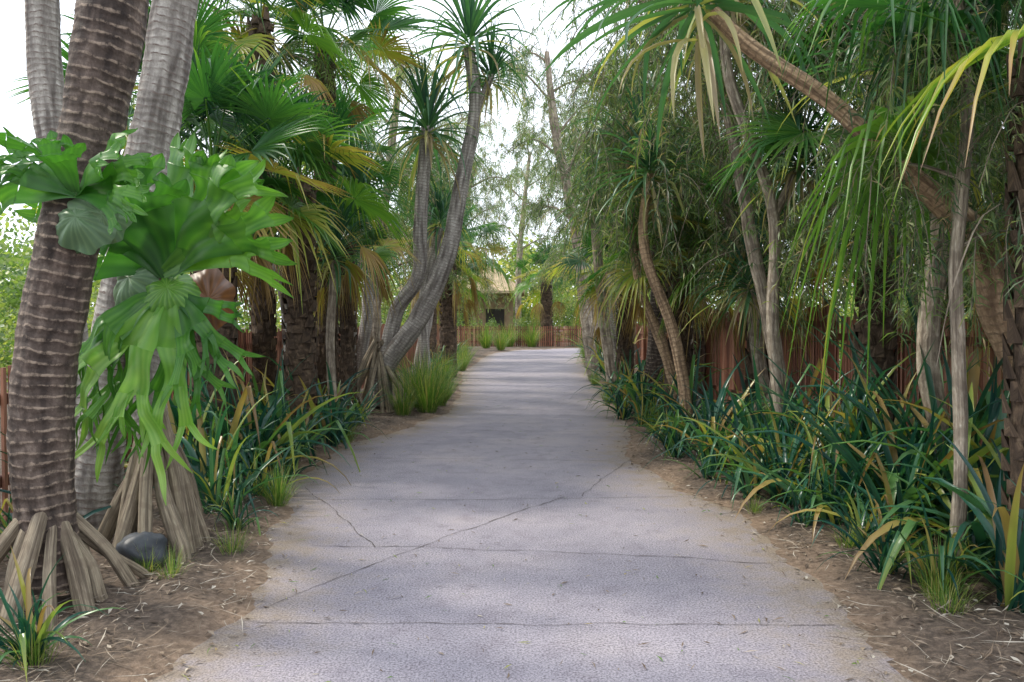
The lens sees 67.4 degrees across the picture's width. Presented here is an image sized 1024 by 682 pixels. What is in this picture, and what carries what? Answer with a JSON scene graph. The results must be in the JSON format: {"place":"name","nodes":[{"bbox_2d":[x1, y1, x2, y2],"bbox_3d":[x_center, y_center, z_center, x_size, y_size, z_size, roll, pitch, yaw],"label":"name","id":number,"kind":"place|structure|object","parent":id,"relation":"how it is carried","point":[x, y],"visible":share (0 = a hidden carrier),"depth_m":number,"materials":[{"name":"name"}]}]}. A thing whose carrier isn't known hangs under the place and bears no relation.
{"place":"outdoors","nodes":[
{"label":"outdoors","id":0,"kind":"place"},
{"bbox_2d":[0,0,1020,323],"label":"sky","id":1,"kind":"structure","parent":0,"point":[15,118],"materials":[{"name":"white"}]},
{"bbox_2d":[0,324,1023,681],"bbox_3d":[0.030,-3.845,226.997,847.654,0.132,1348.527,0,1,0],"label":"ground","id":2,"kind":"structure","parent":0,"point":[930,628],"depth_m":4.07,"materials":[{"name":"soil"}]},
{"bbox_2d":[0,365,12,523],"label":"wooden fence","id":3,"kind":"object","parent":2,"relation":"on","point":[4,476],"visible":0.03,"depth_m":5.59,"materials":[{"name":"brown wood"}]},
{"bbox_2d":[0,604,77,670],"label":"grass clump","id":4,"kind":"object","parent":2,"relation":"on","point":[31,659],"visible":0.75,"depth_m":3.25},
{"bbox_2d":[0,230,92,391],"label":"shrub","id":5,"kind":"object","parent":2,"relation":"on","point":[15,301],"visible":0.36,"depth_m":15.10,"materials":[{"name":"green plant"}]},
{"bbox_2d":[0,235,95,367],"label":"shrub","id":6,"kind":"object","parent":2,"relation":"on","point":[23,282],"visible":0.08,"depth_m":18.81,"materials":[{"name":"green plant"}]},
{"bbox_2d":[24,0,88,433],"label":"pandanus tree","id":7,"kind":"object","parent":2,"relation":"on","point":[44,71],"visible":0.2,"depth_m":5.86,"materials":[{"name":"grey plant"}]},
{"bbox_2d":[0,545,125,680],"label":"strap leaf plant","id":8,"kind":"object","parent":2,"relation":"on","point":[27,624],"visible":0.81,"depth_m":3.30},
{"bbox_2d":[0,0,151,633],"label":"pandanus tree","id":9,"kind":"object","parent":2,"relation":"on","point":[49,526],"visible":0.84,"depth_m":3.88,"materials":[{"name":"brown plant"}]},
{"bbox_2d":[0,126,151,254],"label":"staghorn fern","id":10,"kind":"object","parent":9,"relation":"attached to","point":[97,213],"visible":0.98,"depth_m":3.75,"materials":[{"name":"green plant"}]},
{"bbox_2d":[1,0,276,177],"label":"fan palm tree","id":11,"kind":"object","parent":2,"relation":"on","point":[202,31],"visible":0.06,"depth_m":9.00,"materials":[{"name":"green plant"}]},
{"bbox_2d":[116,531,168,569],"bbox_3d":[-2.237,1.269,4.651,0.303,0.254,0.286,13,2,-34],"label":"boulder","id":12,"kind":"object","parent":2,"relation":"on","point":[156,544],"visible":0.65,"depth_m":4.57,"materials":[{"name":"stone"}]},
{"bbox_2d":[75,0,210,565],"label":"pandanus tree","id":13,"kind":"object","parent":2,"relation":"on","point":[163,83],"visible":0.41,"depth_m":5.04,"materials":[{"name":"grey plant"}]},
{"bbox_2d":[14,132,296,504],"bbox_3d":[-2.010,-0.181,4.614,1.884,2.153,0.945,0,1,9],"label":"staghorn fern","id":14,"kind":"object","parent":13,"relation":"attached to","point":[166,306],"visible":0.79,"depth_m":4.42,"materials":[{"name":"green plant"}]},
{"bbox_2d":[18,35,364,447],"bbox_3d":[-3.295,-0.966,7.966,3.417,4.494,3.102,0,1,0],"label":"fan palm tree","id":15,"kind":"object","parent":2,"relation":"on","point":[226,89],"visible":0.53,"depth_m":7.69,"materials":[{"name":"green plant"}]},
{"bbox_2d":[124,357,280,470],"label":"strap leaf plant","id":16,"kind":"object","parent":2,"relation":"on","point":[174,429],"visible":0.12,"depth_m":6.67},
{"bbox_2d":[124,388,293,500],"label":"strap leaf plant","id":17,"kind":"object","parent":2,"relation":"on","point":[203,452],"visible":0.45,"depth_m":6.36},
{"bbox_2d":[153,430,300,516],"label":"strap leaf plant","id":18,"kind":"object","parent":2,"relation":"on","point":[212,488],"visible":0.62,"depth_m":5.89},
{"bbox_2d":[124,327,339,467],"bbox_3d":[-3.626,0.485,11.744,0.170,1.480,8.565,0,1,3],"label":"wooden fence","id":19,"kind":"object","parent":2,"relation":"on","point":[245,341],"visible":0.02,"depth_m":10.49,"materials":[{"name":"brown wood"}]},
{"bbox_2d":[124,365,350,495],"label":"strap leaf plant","id":20,"kind":"object","parent":2,"relation":"on","point":[239,412],"visible":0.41,"depth_m":6.87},
{"bbox_2d":[199,475,280,535],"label":"strap leaf plant","id":21,"kind":"object","parent":2,"relation":"on","point":[231,519],"visible":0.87,"depth_m":5.50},
{"bbox_2d":[129,0,357,311],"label":"weeping tree","id":22,"kind":"object","parent":2,"relation":"on","point":[288,56],"visible":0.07,"depth_m":11.29,"materials":[{"name":"green plant"}]},
{"bbox_2d":[170,348,372,476],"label":"strap leaf plant","id":23,"kind":"object","parent":2,"relation":"on","point":[284,439],"visible":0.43,"depth_m":7.20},
{"bbox_2d":[187,0,366,402],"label":"fan palm tree","id":24,"kind":"object","parent":2,"relation":"on","point":[261,27],"visible":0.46,"depth_m":10.63,"materials":[{"name":"green plant"}]},
{"bbox_2d":[223,429,338,496],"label":"strap leaf plant","id":25,"kind":"object","parent":2,"relation":"on","point":[268,454],"visible":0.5,"depth_m":6.61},
{"bbox_2d":[248,458,318,506],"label":"grass clump","id":26,"kind":"object","parent":2,"relation":"on","point":[278,493],"visible":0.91,"depth_m":6.20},
{"bbox_2d":[204,349,370,471],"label":"strap leaf plant","id":27,"kind":"object","parent":2,"relation":"on","point":[282,400],"visible":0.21,"depth_m":7.86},
{"bbox_2d":[196,81,416,440],"bbox_3d":[-2.618,-0.988,9.380,3.040,4.502,3.116,0,1,0],"label":"fan palm tree","id":28,"kind":"object","parent":2,"relation":"on","point":[299,336],"visible":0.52,"depth_m":9.21,"materials":[{"name":"green plant"}]},
{"bbox_2d":[244,373,387,468],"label":"strap leaf plant","id":29,"kind":"object","parent":2,"relation":"on","point":[317,413],"visible":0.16,"depth_m":8.55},
{"bbox_2d":[205,0,441,395],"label":"fan palm tree","id":30,"kind":"object","parent":2,"relation":"on","point":[382,24],"visible":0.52,"depth_m":12.27,"materials":[{"name":"green plant"}]},
{"bbox_2d":[279,186,381,409],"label":"pandanus tree","id":31,"kind":"object","parent":2,"relation":"on","point":[331,315],"visible":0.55,"depth_m":9.78,"materials":[{"name":"green plant"}]},
{"bbox_2d":[291,361,389,448],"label":"strap leaf plant","id":32,"kind":"object","parent":2,"relation":"on","point":[330,435],"visible":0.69,"depth_m":9.22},
{"bbox_2d":[275,80,414,378],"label":"fan palm tree","id":33,"kind":"object","parent":2,"relation":"on","point":[381,162],"visible":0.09,"depth_m":14.51,"materials":[{"name":"green plant"}]},
{"bbox_2d":[313,186,419,416],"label":"fan palm tree","id":34,"kind":"object","parent":2,"relation":"on","point":[346,343],"visible":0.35,"depth_m":11.30,"materials":[{"name":"green plant"}]},
{"bbox_2d":[323,121,422,413],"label":"pandanus tree","id":35,"kind":"object","parent":2,"relation":"on","point":[362,177],"visible":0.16,"depth_m":12.43,"materials":[{"name":"green plant"}]},
{"bbox_2d":[343,133,411,393],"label":"pandanus tree","id":36,"kind":"object","parent":2,"relation":"on","point":[363,341],"visible":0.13,"depth_m":15.89,"materials":[{"name":"green plant"}]},
{"bbox_2d":[326,23,483,351],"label":"weeping tree","id":37,"kind":"object","parent":2,"relation":"on","point":[376,328],"visible":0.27,"depth_m":17.20,"materials":[{"name":"green plant"}]},
{"bbox_2d":[386,349,474,412],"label":"grass clump","id":38,"kind":"object","parent":2,"relation":"on","point":[426,400],"visible":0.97,"depth_m":12.62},
{"bbox_2d":[345,77,520,310],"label":"weeping tree","id":39,"kind":"object","parent":2,"relation":"on","point":[487,125],"visible":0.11,"depth_m":28.25,"materials":[{"name":"green plant"}]},
{"bbox_2d":[385,179,483,361],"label":"fan palm tree","id":40,"kind":"object","parent":2,"relation":"on","point":[432,338],"visible":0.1,"depth_m":25.80,"materials":[{"name":"green plant"}]},
{"bbox_2d":[399,171,476,370],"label":"pandanus tree","id":41,"kind":"object","parent":2,"relation":"on","point":[436,241],"visible":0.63,"depth_m":16.87,"materials":[{"name":"grey plant"}]},
{"bbox_2d":[392,105,495,374],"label":"pandanus tree","id":42,"kind":"object","parent":2,"relation":"on","point":[428,247],"visible":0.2,"depth_m":18.84,"materials":[{"name":"green plant"}]},
{"bbox_2d":[355,0,539,415],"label":"pandanus tree","id":43,"kind":"object","parent":2,"relation":"on","point":[396,342],"visible":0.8,"depth_m":12.84,"materials":[{"name":"grey plant"}]},
{"bbox_2d":[395,193,516,376],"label":"fan palm tree","id":44,"kind":"object","parent":2,"relation":"on","point":[447,324],"visible":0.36,"depth_m":20.81,"materials":[{"name":"green plant"}]},
{"bbox_2d":[394,261,524,343],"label":"garden pavilion","id":45,"kind":"structure","parent":2,"relation":"on","point":[500,316],"depth_m":54.34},
{"bbox_2d":[388,146,535,319],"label":"weeping tree","id":46,"kind":"object","parent":2,"relation":"on","point":[488,207],"visible":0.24,"depth_m":40.62,"materials":[{"name":"green plant"}]},
{"bbox_2d":[436,248,498,334],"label":"fan palm tree","id":47,"kind":"object","parent":2,"relation":"on","point":[467,305],"visible":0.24,"depth_m":28.78,"materials":[{"name":"green plant"}]},
{"bbox_2d":[0,202,972,364],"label":"distant trees","id":48,"kind":"object","parent":2,"relation":"on","point":[96,283],"visible":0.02,"depth_m":32.04,"materials":[{"name":"green plant"}]},
{"bbox_2d":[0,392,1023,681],"bbox_3d":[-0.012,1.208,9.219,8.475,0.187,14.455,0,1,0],"label":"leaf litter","id":49,"kind":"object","parent":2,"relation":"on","point":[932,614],"visible":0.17,"depth_m":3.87,"materials":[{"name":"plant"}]},
{"bbox_2d":[456,325,582,346],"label":"wooden fence","id":50,"kind":"object","parent":2,"relation":"on","point":[560,341],"visible":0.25,"depth_m":47.58,"materials":[{"name":"brown wood"}]},
{"bbox_2d":[471,119,572,344],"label":"weeping tree","id":51,"kind":"object","parent":2,"relation":"on","point":[518,280],"visible":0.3,"depth_m":51.66,"materials":[{"name":"green plant"}]},
{"bbox_2d":[444,15,628,380],"bbox_3d":[1.253,-3.678,19.491,5.328,9.484,5.568,-1,2,-44],"label":"weeping tree","id":52,"kind":"object","parent":2,"relation":"on","point":[556,144],"visible":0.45,"depth_m":19.85,"materials":[{"name":"green plant"}]},
{"bbox_2d":[507,239,576,346],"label":"fan palm tree","id":53,"kind":"object","parent":2,"relation":"on","point":[544,307],"visible":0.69,"depth_m":48.45,"materials":[{"name":"green plant"}]},
{"bbox_2d":[512,101,635,342],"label":"weeping tree","id":54,"kind":"object","parent":2,"relation":"on","point":[549,261],"visible":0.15,"depth_m":36.07,"materials":[{"name":"green plant"}]},
{"bbox_2d":[542,149,623,389],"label":"pandanus tree","id":55,"kind":"object","parent":2,"relation":"on","point":[607,349],"visible":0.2,"depth_m":14.91,"materials":[{"name":"green plant"}]},
{"bbox_2d":[547,217,667,392],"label":"fan palm tree","id":56,"kind":"object","parent":2,"relation":"on","point":[622,345],"visible":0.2,"depth_m":15.46,"materials":[{"name":"green plant"}]},
{"bbox_2d":[507,51,730,412],"bbox_3d":[1.592,-1.267,10.282,2.915,5.093,3.380,1,2,39],"label":"weeping tree","id":57,"kind":"object","parent":2,"relation":"on","point":[593,206],"visible":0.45,"depth_m":10.07,"materials":[{"name":"green plant"}]},
{"bbox_2d":[518,107,724,365],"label":"weeping tree","id":58,"kind":"object","parent":2,"relation":"on","point":[544,171],"visible":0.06,"depth_m":26.59,"materials":[{"name":"green plant"}]},
{"bbox_2d":[583,361,663,419],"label":"strap leaf plant","id":59,"kind":"object","parent":2,"relation":"on","point":[623,413],"visible":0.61,"depth_m":11.94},
{"bbox_2d":[591,346,663,419],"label":"strap leaf plant","id":60,"kind":"object","parent":2,"relation":"on","point":[637,386],"visible":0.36,"depth_m":11.44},
{"bbox_2d":[560,63,727,413],"bbox_3d":[2.256,-1.680,11.958,3.053,5.830,2.306,0,1,0],"label":"pandanus tree","id":61,"kind":"object","parent":2,"relation":"on","point":[654,363],"visible":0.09,"depth_m":11.98,"materials":[{"name":"green plant"}]},
{"bbox_2d":[575,73,720,442],"bbox_3d":[1.661,-1.009,9.229,1.779,4.607,1.786,0,1,0],"label":"pandanus tree","id":62,"kind":"object","parent":2,"relation":"on","point":[675,340],"visible":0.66,"depth_m":9.24,"materials":[{"name":"green plant"}]},
{"bbox_2d":[607,398,708,457],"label":"strap leaf plant","id":63,"kind":"object","parent":2,"relation":"on","point":[665,441],"visible":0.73,"depth_m":8.30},
{"bbox_2d":[585,153,759,426],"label":"fan palm tree","id":64,"kind":"object","parent":2,"relation":"on","point":[686,339],"visible":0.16,"depth_m":10.43,"materials":[{"name":"green plant"}]},
{"bbox_2d":[591,341,764,435],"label":"strap leaf plant","id":65,"kind":"object","parent":2,"relation":"on","point":[697,401],"visible":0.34,"depth_m":9.94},
{"bbox_2d":[554,6,805,354],"bbox_3d":[2.699,-2.380,12.529,4.802,7.189,5.066,1,1,26],"label":"weeping tree","id":66,"kind":"object","parent":2,"relation":"on","point":[609,248],"visible":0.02,"depth_m":12.92,"materials":[{"name":"green plant"}]},
{"bbox_2d":[529,0,862,429],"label":"tree","id":67,"kind":"object","parent":2,"relation":"on","point":[758,273],"visible":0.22,"depth_m":8.16,"materials":[{"name":"green plant"}]},
{"bbox_2d":[486,0,913,405],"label":"weeping tree","id":68,"kind":"object","parent":2,"relation":"on","point":[717,163],"visible":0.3,"depth_m":9.34,"materials":[{"name":"green plant"}]},
{"bbox_2d":[639,382,766,467],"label":"strap leaf plant","id":69,"kind":"object","parent":2,"relation":"on","point":[707,451],"visible":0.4,"depth_m":7.48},
{"bbox_2d":[642,355,766,451],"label":"strap leaf plant","id":70,"kind":"object","parent":2,"relation":"on","point":[727,411],"visible":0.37,"depth_m":8.36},
{"bbox_2d":[614,124,802,404],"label":"fan palm tree","id":71,"kind":"object","parent":2,"relation":"on","point":[701,361],"visible":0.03,"depth_m":13.82,"materials":[{"name":"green plant"}]},
{"bbox_2d":[668,391,793,481],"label":"strap leaf plant","id":72,"kind":"object","parent":2,"relation":"on","point":[737,441],"visible":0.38,"depth_m":6.89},
{"bbox_2d":[628,0,853,440],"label":"pandanus tree","id":73,"kind":"object","parent":2,"relation":"on","point":[774,204],"visible":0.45,"depth_m":7.33,"materials":[{"name":"green plant"}]},
{"bbox_2d":[694,437,810,507],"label":"strap leaf plant","id":74,"kind":"object","parent":2,"relation":"on","point":[736,481],"visible":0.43,"depth_m":6.37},
{"bbox_2d":[675,350,831,455],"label":"strap leaf plant","id":75,"kind":"object","parent":2,"relation":"on","point":[749,420],"visible":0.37,"depth_m":7.61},
{"bbox_2d":[680,197,827,440],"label":"pandanus tree","id":76,"kind":"object","parent":2,"relation":"on","point":[755,309],"visible":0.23,"depth_m":8.93,"materials":[{"name":"green plant"}]},
{"bbox_2d":[657,178,851,402],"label":"fan palm tree","id":77,"kind":"object","parent":2,"relation":"on","point":[748,359],"visible":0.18,"depth_m":10.05,"materials":[{"name":"green plant"}]},
{"bbox_2d":[674,369,865,506],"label":"strap leaf plant","id":78,"kind":"object","parent":2,"relation":"on","point":[772,489],"visible":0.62,"depth_m":6.25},
{"bbox_2d":[652,374,887,488],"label":"strap leaf plant","id":79,"kind":"object","parent":2,"relation":"on","point":[777,435],"visible":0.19,"depth_m":6.77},
{"bbox_2d":[704,299,839,424],"bbox_3d":[3.676,0.316,12.583,0.170,1.780,6.857,0,1,-3],"label":"wooden fence","id":80,"kind":"object","parent":2,"relation":"on","point":[728,361],"visible":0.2,"depth_m":10.53,"materials":[{"name":"brown wood"}]},
{"bbox_2d":[531,0,1016,391],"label":"pandanus tree","id":81,"kind":"object","parent":2,"relation":"on","point":[735,37],"visible":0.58,"depth_m":4.80,"materials":[{"name":"green plant"}]},
{"bbox_2d":[747,456,853,526],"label":"strap leaf plant","id":82,"kind":"object","parent":2,"relation":"on","point":[806,515],"visible":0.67,"depth_m":5.51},
{"bbox_2d":[692,341,915,483],"bbox_3d":[2.880,0.737,6.634,1.868,1.488,1.992,0,1,-17],"label":"strap leaf plant","id":83,"kind":"object","parent":2,"relation":"on","point":[819,366],"visible":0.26,"depth_m":6.66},
{"bbox_2d":[731,421,904,542],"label":"strap leaf plant","id":84,"kind":"object","parent":2,"relation":"on","point":[826,516],"visible":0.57,"depth_m":5.53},
{"bbox_2d":[705,389,948,519],"bbox_3d":[2.565,0.935,6.234,1.851,1.089,1.729,0,1,7],"label":"strap leaf plant","id":85,"kind":"object","parent":2,"relation":"on","point":[762,484],"visible":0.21,"depth_m":6.11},
{"bbox_2d":[728,409,933,540],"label":"strap leaf plant","id":86,"kind":"object","parent":2,"relation":"on","point":[838,475],"visible":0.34,"depth_m":5.66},
{"bbox_2d":[675,0,1013,432],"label":"weeping tree","id":87,"kind":"object","parent":2,"relation":"on","point":[796,254],"visible":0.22,"depth_m":6.84,"materials":[{"name":"green plant"}]},
{"bbox_2d":[746,342,947,523],"bbox_3d":[2.748,0.900,5.989,2.456,1.870,2.114,1,2,44],"label":"strap leaf plant","id":88,"kind":"object","parent":2,"relation":"on","point":[892,479],"visible":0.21,"depth_m":5.90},
{"bbox_2d":[722,331,981,478],"bbox_3d":[3.099,0.810,6.517,2.258,1.804,2.712,0,1,8],"label":"strap leaf plant","id":89,"kind":"object","parent":2,"relation":"on","point":[860,394],"visible":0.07,"depth_m":6.48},
{"bbox_2d":[705,2,1013,438],"bbox_3d":[3.483,-1.073,7.234,3.360,4.795,3.010,0,1,0],"label":"fan palm tree","id":90,"kind":"object","parent":2,"relation":"on","point":[883,355],"visible":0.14,"depth_m":7.21,"materials":[{"name":"green plant"}]},
{"bbox_2d":[802,478,936,563],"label":"strap leaf plant","id":91,"kind":"object","parent":2,"relation":"on","point":[859,518],"visible":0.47,"depth_m":4.92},
{"bbox_2d":[732,321,1009,549],"bbox_3d":[2.598,0.746,5.258,1.697,1.789,2.542,-1,2,-43],"label":"strap leaf plant","id":92,"kind":"object","parent":2,"relation":"on","point":[890,453],"visible":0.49,"depth_m":5.36,"materials":[{"name":"plant"}]},
{"bbox_2d":[744,0,1023,580],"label":"tree","id":93,"kind":"object","parent":2,"relation":"on","point":[961,177],"visible":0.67,"depth_m":4.40,"materials":[{"name":"green plant"}]},
{"bbox_2d":[773,441,997,543],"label":"strap leaf plant","id":94,"kind":"object","parent":2,"relation":"on","point":[876,496],"visible":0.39,"depth_m":5.05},
{"bbox_2d":[759,0,1017,460],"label":"pandanus tree","id":95,"kind":"object","parent":2,"relation":"on","point":[928,335],"visible":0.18,"depth_m":5.84,"materials":[{"name":"green plant"}]},
{"bbox_2d":[799,464,982,585],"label":"strap leaf plant","id":96,"kind":"object","parent":2,"relation":"on","point":[884,550],"visible":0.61,"depth_m":4.53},
{"bbox_2d":[780,260,1012,521],"bbox_3d":[3.084,0.513,5.489,2.111,2.480,3.167,0,1,-16],"label":"strap leaf plant","id":97,"kind":"object","parent":2,"relation":"on","point":[973,374],"visible":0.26,"depth_m":5.77,"materials":[{"name":"plant"}]},
{"bbox_2d":[771,0,1023,530],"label":"fan palm tree","id":98,"kind":"object","parent":2,"relation":"on","point":[950,16],"visible":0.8,"depth_m":4.25,"materials":[{"name":"green plant"}]},
{"bbox_2d":[803,382,1010,579],"bbox_3d":[3.002,0.900,5.015,2.006,1.198,1.845,0,1,15],"label":"strap leaf plant","id":99,"kind":"object","parent":2,"relation":"on","point":[885,528],"visible":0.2,"depth_m":4.92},
{"bbox_2d":[807,354,1008,474],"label":"strap leaf plant","id":100,"kind":"object","parent":2,"relation":"on","point":[994,415],"visible":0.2,"depth_m":5.24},
{"bbox_2d":[792,1,1023,390],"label":"weeping tree","id":101,"kind":"object","parent":2,"relation":"on","point":[917,268],"visible":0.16,"depth_m":5.77,"materials":[{"name":"green plant"}]},
{"bbox_2d":[834,310,1003,444],"bbox_3d":[3.926,0.543,6.087,0.170,1.630,6.253,0,1,-2],"label":"wooden fence","id":102,"kind":"object","parent":2,"relation":"on","point":[847,367],"visible":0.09,"depth_m":7.50,"materials":[{"name":"brown wood"}]},
{"bbox_2d":[818,486,1022,596],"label":"strap leaf plant","id":103,"kind":"object","parent":2,"relation":"on","point":[941,554],"visible":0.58,"depth_m":4.15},
{"bbox_2d":[853,432,1009,588],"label":"strap leaf plant","id":104,"kind":"object","parent":2,"relation":"on","point":[979,534],"visible":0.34,"depth_m":4.47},
{"bbox_2d":[867,396,1000,539],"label":"strap leaf plant","id":105,"kind":"object","parent":2,"relation":"on","point":[976,503],"visible":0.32,"depth_m":4.54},
{"bbox_2d":[885,525,998,600],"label":"grass clump","id":106,"kind":"object","parent":2,"relation":"on","point":[931,576],"visible":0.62,"depth_m":4.11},
{"bbox_2d":[878,429,1023,613],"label":"strap leaf plant","id":107,"kind":"object","parent":2,"relation":"on","point":[1002,527],"visible":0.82,"depth_m":3.99,"materials":[{"name":"plant"}]},
{"bbox_2d":[908,563,1003,615],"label":"grass clump","id":108,"kind":"object","parent":2,"relation":"on","point":[943,601],"visible":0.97,"depth_m":3.88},
{"bbox_2d":[148,348,911,681],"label":"path","id":109,"kind":"structure","parent":0,"point":[618,524],"depth_m":4.60,"materials":[{"name":"concrete"}]},
{"bbox_2d":[183,375,882,681],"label":"fallen leaves","id":110,"kind":"object","parent":109,"relation":"on","point":[187,668],"visible":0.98,"depth_m":4.24,"materials":[{"name":"brown plant"}]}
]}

